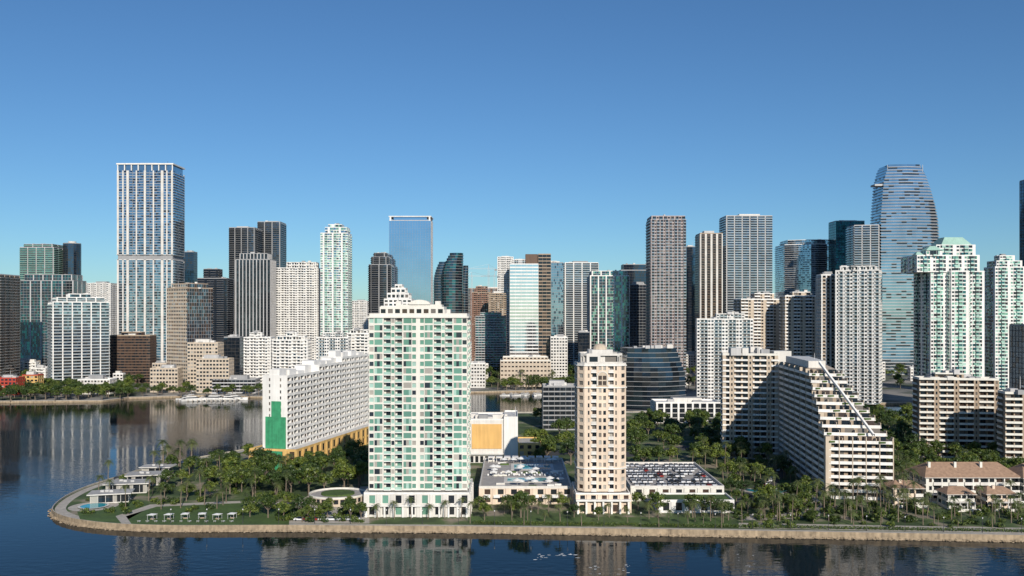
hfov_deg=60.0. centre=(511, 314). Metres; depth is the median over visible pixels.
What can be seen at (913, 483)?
palm tree
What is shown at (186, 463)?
broadleaf tree
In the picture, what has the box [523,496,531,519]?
palm tree
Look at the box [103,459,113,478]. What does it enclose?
palm tree
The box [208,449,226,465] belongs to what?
broadleaf tree
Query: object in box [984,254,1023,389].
glass apartment tower
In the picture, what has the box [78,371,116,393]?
white low apartment building
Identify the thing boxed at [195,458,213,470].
broadleaf tree
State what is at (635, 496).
broadleaf tree
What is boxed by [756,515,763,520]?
shrub
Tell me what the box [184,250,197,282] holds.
dark apartment tower
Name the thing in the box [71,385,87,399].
broadleaf tree
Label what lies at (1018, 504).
palm tree
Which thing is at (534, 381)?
broadleaf tree
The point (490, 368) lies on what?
broadleaf tree
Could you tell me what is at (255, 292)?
striped office tower
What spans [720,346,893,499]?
terraced apartment building
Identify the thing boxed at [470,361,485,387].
white low building
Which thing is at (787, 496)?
broadleaf tree
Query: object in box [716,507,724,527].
palm tree
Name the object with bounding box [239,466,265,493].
broadleaf tree
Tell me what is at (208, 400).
marina dock
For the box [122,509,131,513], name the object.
shrub
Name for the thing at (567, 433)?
broadleaf tree
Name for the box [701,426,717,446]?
broadleaf tree
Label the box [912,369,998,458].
beige apartment building
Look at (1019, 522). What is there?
shrub
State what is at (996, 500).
palm tree
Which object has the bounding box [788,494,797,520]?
palm tree
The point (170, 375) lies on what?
beige office building
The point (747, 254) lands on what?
tall apartment tower
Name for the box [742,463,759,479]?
broadleaf tree
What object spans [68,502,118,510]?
round pool
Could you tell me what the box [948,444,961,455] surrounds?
broadleaf tree
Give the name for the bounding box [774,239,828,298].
round glass tower
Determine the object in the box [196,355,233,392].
beige office building
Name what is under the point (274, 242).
dark apartment tower
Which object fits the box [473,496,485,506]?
broadleaf tree
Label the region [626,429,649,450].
broadleaf tree
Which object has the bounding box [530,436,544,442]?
broadleaf tree
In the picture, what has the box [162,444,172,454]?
palm tree
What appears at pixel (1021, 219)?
dark glass tower
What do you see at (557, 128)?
sky
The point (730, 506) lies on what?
broadleaf tree
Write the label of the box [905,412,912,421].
broadleaf tree
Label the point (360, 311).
white apartment tower
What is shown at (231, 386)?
broadleaf tree
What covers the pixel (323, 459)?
broadleaf tree
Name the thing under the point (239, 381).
waterfront office building
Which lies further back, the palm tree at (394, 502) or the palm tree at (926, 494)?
the palm tree at (926, 494)
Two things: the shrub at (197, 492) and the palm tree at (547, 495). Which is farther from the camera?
the shrub at (197, 492)
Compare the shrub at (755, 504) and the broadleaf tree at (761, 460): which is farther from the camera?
the broadleaf tree at (761, 460)
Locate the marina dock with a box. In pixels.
[175,399,239,401]
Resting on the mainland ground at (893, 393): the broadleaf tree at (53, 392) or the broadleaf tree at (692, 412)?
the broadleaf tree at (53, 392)
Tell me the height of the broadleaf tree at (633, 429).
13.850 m
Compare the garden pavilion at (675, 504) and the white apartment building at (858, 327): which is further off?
the white apartment building at (858, 327)
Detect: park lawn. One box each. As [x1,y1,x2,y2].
[77,500,146,522]
[127,503,289,524]
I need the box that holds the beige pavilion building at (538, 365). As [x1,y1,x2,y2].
[500,355,550,386]
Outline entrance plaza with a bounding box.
[289,486,368,522]
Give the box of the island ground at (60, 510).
[50,411,1023,541]
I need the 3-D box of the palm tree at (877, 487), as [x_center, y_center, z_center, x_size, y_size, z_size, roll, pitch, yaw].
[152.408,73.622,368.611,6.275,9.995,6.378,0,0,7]
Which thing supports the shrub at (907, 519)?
on the island ground at (60, 510)
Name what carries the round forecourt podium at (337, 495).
on the entrance plaza
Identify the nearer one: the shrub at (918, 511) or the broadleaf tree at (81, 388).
the shrub at (918, 511)
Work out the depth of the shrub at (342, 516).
335.48 m
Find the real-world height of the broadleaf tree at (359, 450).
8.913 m
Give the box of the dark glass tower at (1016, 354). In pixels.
[1009,324,1023,388]
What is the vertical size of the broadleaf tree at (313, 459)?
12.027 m
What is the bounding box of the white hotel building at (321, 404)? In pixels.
[249,350,368,469]
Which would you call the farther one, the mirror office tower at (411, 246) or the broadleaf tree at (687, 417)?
the mirror office tower at (411, 246)
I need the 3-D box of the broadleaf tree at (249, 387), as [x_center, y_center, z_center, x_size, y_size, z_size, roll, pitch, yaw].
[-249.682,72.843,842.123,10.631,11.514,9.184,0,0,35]
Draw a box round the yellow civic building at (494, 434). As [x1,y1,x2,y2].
[470,407,540,462]
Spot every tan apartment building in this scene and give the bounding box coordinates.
[733,292,779,349]
[779,290,815,357]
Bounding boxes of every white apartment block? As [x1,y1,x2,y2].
[244,330,274,385]
[272,331,311,368]
[316,331,350,359]
[347,328,368,353]
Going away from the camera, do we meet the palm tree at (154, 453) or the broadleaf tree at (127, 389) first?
the palm tree at (154, 453)
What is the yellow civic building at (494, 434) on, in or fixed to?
on the island ground at (60, 510)
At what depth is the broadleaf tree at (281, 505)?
336.03 m
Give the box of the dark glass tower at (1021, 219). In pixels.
[1019,180,1023,265]
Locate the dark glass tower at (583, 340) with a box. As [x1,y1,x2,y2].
[578,330,589,351]
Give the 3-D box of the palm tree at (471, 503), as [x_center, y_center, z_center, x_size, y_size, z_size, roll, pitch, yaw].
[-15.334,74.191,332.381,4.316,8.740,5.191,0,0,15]
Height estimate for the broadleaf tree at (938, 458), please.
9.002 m
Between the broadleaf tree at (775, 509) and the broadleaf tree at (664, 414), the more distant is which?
the broadleaf tree at (664, 414)
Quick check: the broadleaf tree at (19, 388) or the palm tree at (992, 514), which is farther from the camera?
the broadleaf tree at (19, 388)
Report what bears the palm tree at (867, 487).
on the island ground at (60, 510)
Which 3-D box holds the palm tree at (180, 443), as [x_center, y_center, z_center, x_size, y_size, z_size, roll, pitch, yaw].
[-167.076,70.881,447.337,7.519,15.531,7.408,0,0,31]
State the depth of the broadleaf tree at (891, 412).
613.04 m
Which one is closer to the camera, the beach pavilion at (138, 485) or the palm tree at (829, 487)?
the palm tree at (829, 487)
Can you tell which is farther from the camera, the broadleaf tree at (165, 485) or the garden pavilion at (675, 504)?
the broadleaf tree at (165, 485)
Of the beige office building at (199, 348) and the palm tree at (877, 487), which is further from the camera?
the beige office building at (199, 348)
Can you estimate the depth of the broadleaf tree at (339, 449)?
454.98 m
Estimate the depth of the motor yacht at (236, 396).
827.34 m
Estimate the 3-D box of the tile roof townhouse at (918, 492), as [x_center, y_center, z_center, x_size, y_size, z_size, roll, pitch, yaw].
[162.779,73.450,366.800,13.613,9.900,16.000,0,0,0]
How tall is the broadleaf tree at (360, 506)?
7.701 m
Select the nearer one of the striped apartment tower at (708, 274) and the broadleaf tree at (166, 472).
the broadleaf tree at (166, 472)
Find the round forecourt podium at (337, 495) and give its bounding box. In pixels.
[309,487,364,506]
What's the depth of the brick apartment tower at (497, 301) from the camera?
1350.00 m
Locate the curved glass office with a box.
[619,344,685,410]
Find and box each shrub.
[80,507,88,513]
[103,506,114,512]
[119,502,128,506]
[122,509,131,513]
[150,497,158,502]
[156,498,165,504]
[170,497,179,504]
[194,490,204,495]
[196,496,205,501]
[204,503,215,508]
[276,514,285,520]
[289,513,298,519]
[305,515,313,521]
[317,513,326,520]
[334,514,346,520]
[338,510,346,514]
[351,516,358,521]
[747,522,755,527]
[750,502,757,507]
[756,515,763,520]
[763,513,772,518]
[763,521,774,528]
[782,506,791,512]
[785,522,796,527]
[793,512,802,517]
[830,515,840,521]
[837,509,846,513]
[849,514,860,520]
[856,510,865,516]
[864,513,874,519]
[871,516,879,521]
[886,514,896,520]
[886,521,894,526]
[905,517,915,522]
[909,504,919,511]
[909,515,918,521]
[916,508,925,513]
[936,513,946,519]
[950,519,959,523]
[975,510,984,515]
[980,507,991,511]
[995,522,1004,527]
[1000,507,1010,512]
[1007,512,1018,518]
[1016,518,1023,524]
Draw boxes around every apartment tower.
[0,274,19,376]
[19,244,62,279]
[47,293,109,385]
[63,241,80,274]
[87,281,116,357]
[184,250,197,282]
[197,268,233,341]
[229,226,262,333]
[257,221,286,267]
[276,261,319,359]
[352,300,368,328]
[364,292,473,516]
[368,252,393,327]
[468,287,496,341]
[471,285,491,360]
[488,291,505,315]
[512,259,524,263]
[551,261,562,335]
[563,261,598,365]
[571,344,630,513]
[645,214,685,386]
[695,231,722,362]
[719,214,772,312]
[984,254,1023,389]
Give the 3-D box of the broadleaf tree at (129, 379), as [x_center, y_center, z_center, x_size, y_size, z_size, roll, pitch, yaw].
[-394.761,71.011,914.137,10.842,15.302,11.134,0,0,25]
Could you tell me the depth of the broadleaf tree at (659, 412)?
626.00 m
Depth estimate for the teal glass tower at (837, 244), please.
1270.00 m
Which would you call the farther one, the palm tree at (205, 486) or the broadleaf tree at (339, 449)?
the broadleaf tree at (339, 449)
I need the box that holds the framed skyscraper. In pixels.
[116,163,184,361]
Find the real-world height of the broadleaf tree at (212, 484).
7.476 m
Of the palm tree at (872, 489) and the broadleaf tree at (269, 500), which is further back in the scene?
the palm tree at (872, 489)
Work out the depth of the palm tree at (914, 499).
335.86 m
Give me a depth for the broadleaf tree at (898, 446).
466.65 m
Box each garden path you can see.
[739,490,822,520]
[739,523,1023,533]
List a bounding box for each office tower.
[20,274,86,365]
[167,282,212,386]
[235,252,276,338]
[389,216,432,304]
[510,254,550,358]
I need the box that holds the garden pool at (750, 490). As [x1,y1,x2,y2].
[739,488,783,493]
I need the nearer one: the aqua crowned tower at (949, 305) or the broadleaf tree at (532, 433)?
the broadleaf tree at (532, 433)
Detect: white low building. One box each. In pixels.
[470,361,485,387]
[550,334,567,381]
[650,397,719,422]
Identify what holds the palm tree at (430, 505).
on the island ground at (60, 510)
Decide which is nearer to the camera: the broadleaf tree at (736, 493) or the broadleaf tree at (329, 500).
the broadleaf tree at (329, 500)
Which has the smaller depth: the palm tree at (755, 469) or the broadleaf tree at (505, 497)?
the broadleaf tree at (505, 497)
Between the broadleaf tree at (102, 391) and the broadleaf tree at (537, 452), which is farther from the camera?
the broadleaf tree at (102, 391)
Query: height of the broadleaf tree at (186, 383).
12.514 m
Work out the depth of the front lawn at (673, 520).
338.70 m
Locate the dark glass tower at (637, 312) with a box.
[629,282,645,346]
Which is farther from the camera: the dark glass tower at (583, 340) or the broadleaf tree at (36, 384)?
the dark glass tower at (583, 340)
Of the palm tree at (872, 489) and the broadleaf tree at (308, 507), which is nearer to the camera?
the broadleaf tree at (308, 507)
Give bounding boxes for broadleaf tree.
[4,388,16,401]
[17,385,25,397]
[21,388,30,399]
[24,381,32,394]
[28,386,42,399]
[32,382,41,394]
[40,384,50,399]
[45,378,54,383]
[49,385,63,399]
[51,390,59,396]
[62,389,71,399]
[64,378,75,384]
[71,382,81,396]
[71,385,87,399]
[74,389,83,399]
[83,383,93,397]
[98,388,105,395]
[103,383,115,397]
[115,387,123,394]
[116,381,130,396]
[122,386,134,400]
[123,373,136,381]
[123,382,132,396]
[124,376,134,383]
[135,374,143,379]
[142,383,150,392]
[153,385,162,395]
[156,382,166,389]
[156,469,175,481]
[158,481,171,497]
[165,454,178,463]
[175,469,192,482]
[177,387,185,396]
[178,484,197,496]
[182,381,190,387]
[183,457,195,473]
[186,385,196,393]
[186,455,200,472]
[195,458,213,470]
[201,467,218,480]
[201,480,218,496]
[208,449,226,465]
[210,465,219,480]
[213,383,221,394]
[217,469,243,493]
[220,456,239,482]
[221,450,240,458]
[222,464,245,487]
[223,386,230,395]
[229,384,236,392]
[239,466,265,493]
[240,504,258,516]
[241,443,253,458]
[241,459,255,469]
[241,496,255,504]
[244,385,254,396]
[247,447,271,460]
[248,455,261,467]
[254,383,262,395]
[254,490,274,512]
[255,495,277,517]
[258,460,273,474]
[261,453,279,472]
[262,469,285,494]
[272,453,284,470]
[275,491,293,502]
[276,501,290,520]
[277,463,295,473]
[279,465,305,491]
[279,466,293,491]
[287,493,301,502]
[290,496,309,508]
[291,456,307,483]
[296,464,324,495]
[297,508,307,521]
[298,461,322,476]
[304,451,314,456]
[304,454,320,465]
[304,505,311,514]
[305,496,319,506]
[313,502,334,512]
[317,455,329,473]
[317,473,332,487]
[323,497,334,511]
[325,450,344,472]
[330,463,354,486]
[331,446,345,451]
[333,458,347,480]
[338,474,360,485]
[340,449,354,462]
[340,497,356,513]
[343,503,356,513]
[344,438,367,451]
[349,452,368,476]
[349,459,368,487]
[351,458,368,484]
[354,448,368,453]
[354,452,368,480]
[354,502,367,519]
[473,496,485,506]
[478,502,492,519]
[486,366,494,373]
[486,376,496,386]
[499,380,511,389]
[501,494,513,512]
[504,377,514,388]
[504,501,519,515]
[507,490,529,517]
[511,379,523,389]
[523,429,539,436]
[528,379,537,389]
[528,495,536,510]
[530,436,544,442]
[531,448,544,456]
[533,407,541,423]
[537,429,548,438]
[538,440,557,455]
[540,378,548,383]
[545,435,555,451]
[550,418,566,432]
[555,433,567,452]
[555,494,567,510]
[556,417,574,430]
[559,439,574,464]
[563,430,574,439]
[565,375,574,382]
[568,503,579,516]
[592,506,603,519]
[626,419,641,427]
[626,426,645,439]
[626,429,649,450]
[628,443,646,461]
[631,491,645,510]
[633,448,651,461]
[634,412,646,427]
[639,416,653,432]
[641,408,657,419]
[643,420,654,433]
[647,491,670,517]
[648,445,668,461]
[650,429,661,441]
[651,416,663,429]
[653,410,661,424]
[655,431,670,446]
[660,433,683,456]
[661,412,669,422]
[661,419,674,426]
[664,422,683,433]
[665,446,678,461]
[682,493,704,517]
[683,413,692,427]
[684,410,694,416]
[685,375,695,388]
[685,441,702,460]
[686,415,705,425]
[688,429,700,441]
[689,446,710,462]
[690,423,700,430]
[691,417,708,425]
[693,408,707,415]
[694,432,709,440]
[698,411,709,419]
[699,436,713,446]
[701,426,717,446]
[701,494,723,517]
[703,442,729,466]
[711,418,720,434]
[712,424,720,431]
[713,434,721,442]
[717,462,725,476]
[721,478,740,496]
[721,502,734,519]
[725,460,738,472]
[726,444,740,460]
[727,472,740,489]
[730,489,741,502]
[733,435,751,457]
[733,456,745,473]
[736,480,749,495]
[737,446,749,457]
[741,494,751,506]
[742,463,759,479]
[751,461,765,479]
[751,480,764,490]
[752,454,765,462]
[752,490,769,509]
[756,497,771,514]
[757,458,767,465]
[757,483,775,507]
[759,442,772,458]
[761,467,774,480]
[773,505,781,512]
[774,454,792,470]
[777,483,790,494]
[780,493,792,513]
[784,465,796,482]
[786,482,803,494]
[787,498,804,516]
[795,483,815,496]
[796,492,814,511]
[799,475,813,484]
[803,509,819,522]
[804,501,814,509]
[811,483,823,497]
[822,496,834,505]
[822,505,833,514]
[863,402,872,412]
[867,501,876,512]
[873,403,884,420]
[874,411,886,421]
[876,509,887,522]
[879,415,897,426]
[881,428,899,437]
[884,409,898,415]
[886,459,903,479]
[887,440,903,458]
[889,414,906,424]
[892,363,904,369]
[893,374,901,385]
[895,378,904,387]
[896,368,907,374]
[896,420,911,434]
[897,410,906,415]
[901,443,911,451]
[901,449,919,459]
[902,405,912,415]
[902,433,926,443]
[903,459,919,464]
[904,429,912,435]
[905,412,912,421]
[907,442,927,459]
[911,448,920,455]
[912,441,931,461]
[923,453,936,461]
[925,447,936,455]
[929,439,945,455]
[931,456,945,461]
[945,441,965,451]
[946,455,967,461]
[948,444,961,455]
[959,452,981,461]
[963,456,980,461]
[964,441,981,452]
[969,448,986,458]
[980,449,999,457]
[980,454,992,461]
[985,441,997,450]
[987,452,998,461]
[995,457,1008,462]
[999,462,1015,467]
[1007,457,1023,465]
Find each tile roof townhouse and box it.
[884,479,927,507]
[904,462,1023,503]
[934,486,979,511]
[973,485,1017,511]
[1008,463,1023,500]
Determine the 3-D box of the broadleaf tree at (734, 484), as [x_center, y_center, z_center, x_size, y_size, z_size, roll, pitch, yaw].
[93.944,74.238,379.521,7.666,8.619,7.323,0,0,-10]
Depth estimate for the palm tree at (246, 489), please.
361.19 m
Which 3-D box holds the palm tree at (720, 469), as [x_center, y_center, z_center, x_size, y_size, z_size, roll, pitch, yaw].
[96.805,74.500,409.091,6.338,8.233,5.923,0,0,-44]
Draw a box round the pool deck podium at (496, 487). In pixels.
[478,456,571,503]
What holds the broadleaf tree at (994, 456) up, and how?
on the island ground at (60, 510)
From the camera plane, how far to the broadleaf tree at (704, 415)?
611.42 m
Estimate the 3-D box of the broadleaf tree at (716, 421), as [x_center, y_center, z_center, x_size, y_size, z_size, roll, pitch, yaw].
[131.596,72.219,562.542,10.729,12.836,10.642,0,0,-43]
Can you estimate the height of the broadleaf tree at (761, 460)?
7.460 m
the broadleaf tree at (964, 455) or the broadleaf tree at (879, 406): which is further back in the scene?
the broadleaf tree at (879, 406)
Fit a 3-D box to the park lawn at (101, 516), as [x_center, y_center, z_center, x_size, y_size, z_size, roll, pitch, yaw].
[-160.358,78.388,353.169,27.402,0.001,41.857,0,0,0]
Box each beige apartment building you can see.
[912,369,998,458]
[997,381,1023,458]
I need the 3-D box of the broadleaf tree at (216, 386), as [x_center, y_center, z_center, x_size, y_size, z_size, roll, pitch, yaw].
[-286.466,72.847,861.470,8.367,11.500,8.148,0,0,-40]
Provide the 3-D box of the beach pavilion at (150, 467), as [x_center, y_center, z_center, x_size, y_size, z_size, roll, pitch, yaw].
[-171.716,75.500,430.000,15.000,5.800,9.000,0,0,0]
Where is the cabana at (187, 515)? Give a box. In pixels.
[180,512,189,518]
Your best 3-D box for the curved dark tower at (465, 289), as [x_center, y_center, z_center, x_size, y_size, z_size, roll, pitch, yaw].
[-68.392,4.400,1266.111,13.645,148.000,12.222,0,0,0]
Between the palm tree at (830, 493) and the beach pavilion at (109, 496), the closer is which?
the palm tree at (830, 493)
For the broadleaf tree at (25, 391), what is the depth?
803.58 m
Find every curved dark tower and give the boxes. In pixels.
[433,262,444,304]
[442,253,463,312]
[463,265,468,312]
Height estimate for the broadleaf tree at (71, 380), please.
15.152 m
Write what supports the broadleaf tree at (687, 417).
on the island ground at (60, 510)
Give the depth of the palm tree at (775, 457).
421.85 m
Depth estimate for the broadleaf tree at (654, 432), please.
544.96 m
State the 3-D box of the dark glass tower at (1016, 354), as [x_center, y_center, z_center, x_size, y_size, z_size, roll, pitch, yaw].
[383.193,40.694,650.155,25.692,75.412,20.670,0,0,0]
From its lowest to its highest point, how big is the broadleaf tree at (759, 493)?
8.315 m
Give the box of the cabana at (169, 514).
[164,513,173,519]
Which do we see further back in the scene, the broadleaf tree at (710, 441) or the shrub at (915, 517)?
the broadleaf tree at (710, 441)
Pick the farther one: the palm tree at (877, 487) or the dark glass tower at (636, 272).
the dark glass tower at (636, 272)
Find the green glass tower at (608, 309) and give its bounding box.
[587,270,628,351]
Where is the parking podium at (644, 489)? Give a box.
[626,462,723,500]
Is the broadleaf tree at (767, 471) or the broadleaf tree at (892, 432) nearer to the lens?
the broadleaf tree at (767, 471)
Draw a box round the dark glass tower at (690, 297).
[686,245,694,352]
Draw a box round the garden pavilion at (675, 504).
[651,493,733,512]
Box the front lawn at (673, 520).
[468,516,730,525]
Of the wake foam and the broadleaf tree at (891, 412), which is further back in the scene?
the broadleaf tree at (891, 412)
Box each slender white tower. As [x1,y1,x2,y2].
[320,223,351,336]
[497,256,513,355]
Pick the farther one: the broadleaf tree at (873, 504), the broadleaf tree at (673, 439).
the broadleaf tree at (673, 439)
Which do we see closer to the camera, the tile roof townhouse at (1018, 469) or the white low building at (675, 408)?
the tile roof townhouse at (1018, 469)
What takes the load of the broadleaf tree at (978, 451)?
on the island ground at (60, 510)
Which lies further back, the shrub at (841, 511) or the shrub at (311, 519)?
the shrub at (841, 511)
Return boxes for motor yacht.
[181,394,205,401]
[200,393,222,400]
[222,396,237,400]
[229,393,247,399]
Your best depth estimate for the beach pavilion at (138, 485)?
388.79 m
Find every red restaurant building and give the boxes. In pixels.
[0,370,24,394]
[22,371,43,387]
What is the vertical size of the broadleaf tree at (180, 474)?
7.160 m
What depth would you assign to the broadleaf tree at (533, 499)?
352.62 m
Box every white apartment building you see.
[695,311,752,400]
[816,272,834,368]
[835,265,882,404]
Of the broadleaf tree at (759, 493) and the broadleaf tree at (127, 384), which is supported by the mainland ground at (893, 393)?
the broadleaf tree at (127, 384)
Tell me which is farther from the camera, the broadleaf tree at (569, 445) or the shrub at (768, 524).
the broadleaf tree at (569, 445)
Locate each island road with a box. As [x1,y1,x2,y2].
[541,443,713,456]
[734,465,784,508]
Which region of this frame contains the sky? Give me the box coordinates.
[0,0,1023,304]
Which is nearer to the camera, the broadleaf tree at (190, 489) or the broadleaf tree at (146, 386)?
the broadleaf tree at (190, 489)
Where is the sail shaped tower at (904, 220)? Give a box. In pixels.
[846,164,939,374]
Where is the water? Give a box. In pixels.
[0,392,1023,575]
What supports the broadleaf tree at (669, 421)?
on the island ground at (60, 510)
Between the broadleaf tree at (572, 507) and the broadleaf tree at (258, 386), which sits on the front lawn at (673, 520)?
the broadleaf tree at (572, 507)
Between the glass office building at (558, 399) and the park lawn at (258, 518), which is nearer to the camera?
the park lawn at (258, 518)
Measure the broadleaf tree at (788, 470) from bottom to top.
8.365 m
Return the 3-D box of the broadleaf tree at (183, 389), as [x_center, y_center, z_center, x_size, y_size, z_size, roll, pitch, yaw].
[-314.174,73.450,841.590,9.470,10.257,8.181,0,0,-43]
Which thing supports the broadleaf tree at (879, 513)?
on the island ground at (60, 510)
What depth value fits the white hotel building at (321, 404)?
485.65 m
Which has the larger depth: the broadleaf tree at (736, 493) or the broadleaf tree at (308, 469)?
the broadleaf tree at (308, 469)
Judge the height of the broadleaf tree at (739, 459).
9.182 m
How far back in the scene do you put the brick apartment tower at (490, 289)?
1900.00 m
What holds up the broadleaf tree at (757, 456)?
on the island ground at (60, 510)
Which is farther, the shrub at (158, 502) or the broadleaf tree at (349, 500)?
the shrub at (158, 502)
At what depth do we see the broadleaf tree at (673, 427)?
532.88 m
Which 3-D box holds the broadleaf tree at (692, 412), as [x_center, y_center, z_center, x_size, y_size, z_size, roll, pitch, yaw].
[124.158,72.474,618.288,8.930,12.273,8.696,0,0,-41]
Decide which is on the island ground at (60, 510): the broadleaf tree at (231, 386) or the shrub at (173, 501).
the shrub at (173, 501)
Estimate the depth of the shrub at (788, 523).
325.42 m
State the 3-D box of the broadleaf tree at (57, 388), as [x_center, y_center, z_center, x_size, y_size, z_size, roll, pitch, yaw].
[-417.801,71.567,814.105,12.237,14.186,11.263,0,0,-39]
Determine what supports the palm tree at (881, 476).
on the island ground at (60, 510)
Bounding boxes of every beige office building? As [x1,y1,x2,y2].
[150,361,182,391]
[152,361,169,367]
[187,339,223,391]
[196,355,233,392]
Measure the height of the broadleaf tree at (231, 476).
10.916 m
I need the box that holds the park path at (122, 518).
[116,501,288,523]
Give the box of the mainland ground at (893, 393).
[0,369,912,404]
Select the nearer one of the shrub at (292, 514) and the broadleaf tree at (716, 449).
the shrub at (292, 514)
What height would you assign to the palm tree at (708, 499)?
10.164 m
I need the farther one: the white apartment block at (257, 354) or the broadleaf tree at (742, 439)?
the white apartment block at (257, 354)
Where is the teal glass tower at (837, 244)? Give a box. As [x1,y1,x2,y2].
[829,220,864,273]
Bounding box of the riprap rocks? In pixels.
[47,508,1021,542]
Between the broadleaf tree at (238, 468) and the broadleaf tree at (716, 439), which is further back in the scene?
the broadleaf tree at (716, 439)
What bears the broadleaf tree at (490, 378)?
on the mainland ground at (893, 393)
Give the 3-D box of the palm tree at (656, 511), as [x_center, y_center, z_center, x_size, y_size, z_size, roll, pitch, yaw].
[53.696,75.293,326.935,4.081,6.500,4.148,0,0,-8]
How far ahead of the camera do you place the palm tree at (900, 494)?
334.39 m
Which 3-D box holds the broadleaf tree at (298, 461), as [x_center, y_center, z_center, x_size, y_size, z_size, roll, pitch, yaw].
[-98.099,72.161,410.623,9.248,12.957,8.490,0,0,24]
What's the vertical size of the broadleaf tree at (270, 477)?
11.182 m
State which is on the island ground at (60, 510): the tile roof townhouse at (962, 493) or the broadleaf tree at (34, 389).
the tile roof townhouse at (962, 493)
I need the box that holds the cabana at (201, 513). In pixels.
[198,512,206,518]
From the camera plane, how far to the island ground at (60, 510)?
341.15 m
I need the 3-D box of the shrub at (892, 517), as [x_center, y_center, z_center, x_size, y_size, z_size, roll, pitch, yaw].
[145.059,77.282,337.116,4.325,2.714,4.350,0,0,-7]
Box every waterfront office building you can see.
[212,375,260,392]
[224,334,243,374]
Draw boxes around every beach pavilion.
[87,488,134,503]
[102,479,152,492]
[124,471,166,484]
[139,464,176,476]
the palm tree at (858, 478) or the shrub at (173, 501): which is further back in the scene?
the shrub at (173, 501)
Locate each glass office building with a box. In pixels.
[475,311,505,375]
[542,380,574,429]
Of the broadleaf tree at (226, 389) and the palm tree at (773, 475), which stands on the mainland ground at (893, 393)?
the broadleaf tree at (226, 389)
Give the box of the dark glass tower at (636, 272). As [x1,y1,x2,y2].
[619,263,645,283]
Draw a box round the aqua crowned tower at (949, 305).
[901,237,984,376]
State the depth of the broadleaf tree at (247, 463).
415.14 m
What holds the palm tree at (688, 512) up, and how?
on the island ground at (60, 510)
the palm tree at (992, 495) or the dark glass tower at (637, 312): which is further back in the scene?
the dark glass tower at (637, 312)
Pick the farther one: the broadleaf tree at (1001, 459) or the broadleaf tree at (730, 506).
the broadleaf tree at (1001, 459)
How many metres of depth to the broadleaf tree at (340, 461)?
416.41 m
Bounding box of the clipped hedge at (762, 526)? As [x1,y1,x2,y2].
[352,519,1023,531]
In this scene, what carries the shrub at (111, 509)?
on the island ground at (60, 510)
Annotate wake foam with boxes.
[534,553,753,572]
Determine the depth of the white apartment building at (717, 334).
805.39 m
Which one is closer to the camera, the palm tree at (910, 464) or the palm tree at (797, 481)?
the palm tree at (797, 481)
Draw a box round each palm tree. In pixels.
[95,474,105,489]
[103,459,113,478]
[105,479,113,488]
[120,484,130,506]
[142,475,155,500]
[149,450,159,463]
[155,486,166,508]
[156,439,167,463]
[159,450,170,463]
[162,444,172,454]
[170,448,185,467]
[174,439,187,468]
[176,483,187,507]
[181,478,193,500]
[185,440,198,469]
[194,469,204,495]
[199,484,211,504]
[212,491,223,508]
[214,452,224,477]
[215,470,223,488]
[218,487,227,504]
[222,482,231,502]
[238,469,244,491]
[240,486,249,502]
[245,478,255,496]
[250,469,259,495]
[271,482,283,492]
[280,470,293,501]
[371,503,380,518]
[390,500,398,518]
[405,496,415,518]
[425,503,434,518]
[440,500,449,518]
[456,497,466,518]
[467,501,476,522]
[507,499,514,520]
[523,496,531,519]
[543,494,552,515]
[555,503,562,520]
[575,505,584,525]
[644,502,654,518]
[654,509,661,526]
[683,511,691,526]
[687,450,697,461]
[688,501,698,521]
[700,450,710,468]
[703,495,715,520]
[715,501,728,522]
[716,467,726,484]
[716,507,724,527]
[721,441,730,460]
[736,441,746,448]
[737,467,747,493]
[737,500,745,515]
[746,498,752,513]
[749,466,760,481]
[758,499,769,520]
[761,475,770,484]
[766,472,779,505]
[769,455,779,478]
[772,489,785,520]
[773,498,780,521]
[780,450,790,475]
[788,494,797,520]
[789,466,799,480]
[793,480,803,498]
[808,478,825,509]
[816,490,829,515]
[823,483,834,502]
[826,491,836,505]
[831,486,842,507]
[838,489,849,518]
[844,498,855,522]
[846,478,862,503]
[847,510,858,525]
[850,476,866,509]
[854,495,869,520]
[861,484,871,505]
[869,488,878,507]
[871,480,882,501]
[874,474,886,505]
[877,507,885,525]
[878,482,886,504]
[880,494,895,515]
[881,489,894,513]
[888,484,899,508]
[890,492,907,521]
[895,451,903,474]
[897,472,909,508]
[899,488,909,517]
[903,467,918,480]
[904,462,914,473]
[908,480,920,505]
[908,497,921,515]
[915,498,927,524]
[923,491,931,510]
[923,502,933,517]
[928,502,938,522]
[947,502,958,519]
[948,496,958,516]
[964,498,974,515]
[973,485,984,506]
[985,512,996,527]
[987,494,997,511]
[990,497,1001,523]
[1003,480,1018,489]
[1003,494,1015,522]
[1011,501,1022,516]
[1013,492,1023,506]
[1013,506,1023,521]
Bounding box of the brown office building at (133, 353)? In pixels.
[110,331,156,382]
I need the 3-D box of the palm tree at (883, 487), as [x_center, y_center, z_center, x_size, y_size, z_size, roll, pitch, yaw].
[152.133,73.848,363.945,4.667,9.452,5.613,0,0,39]

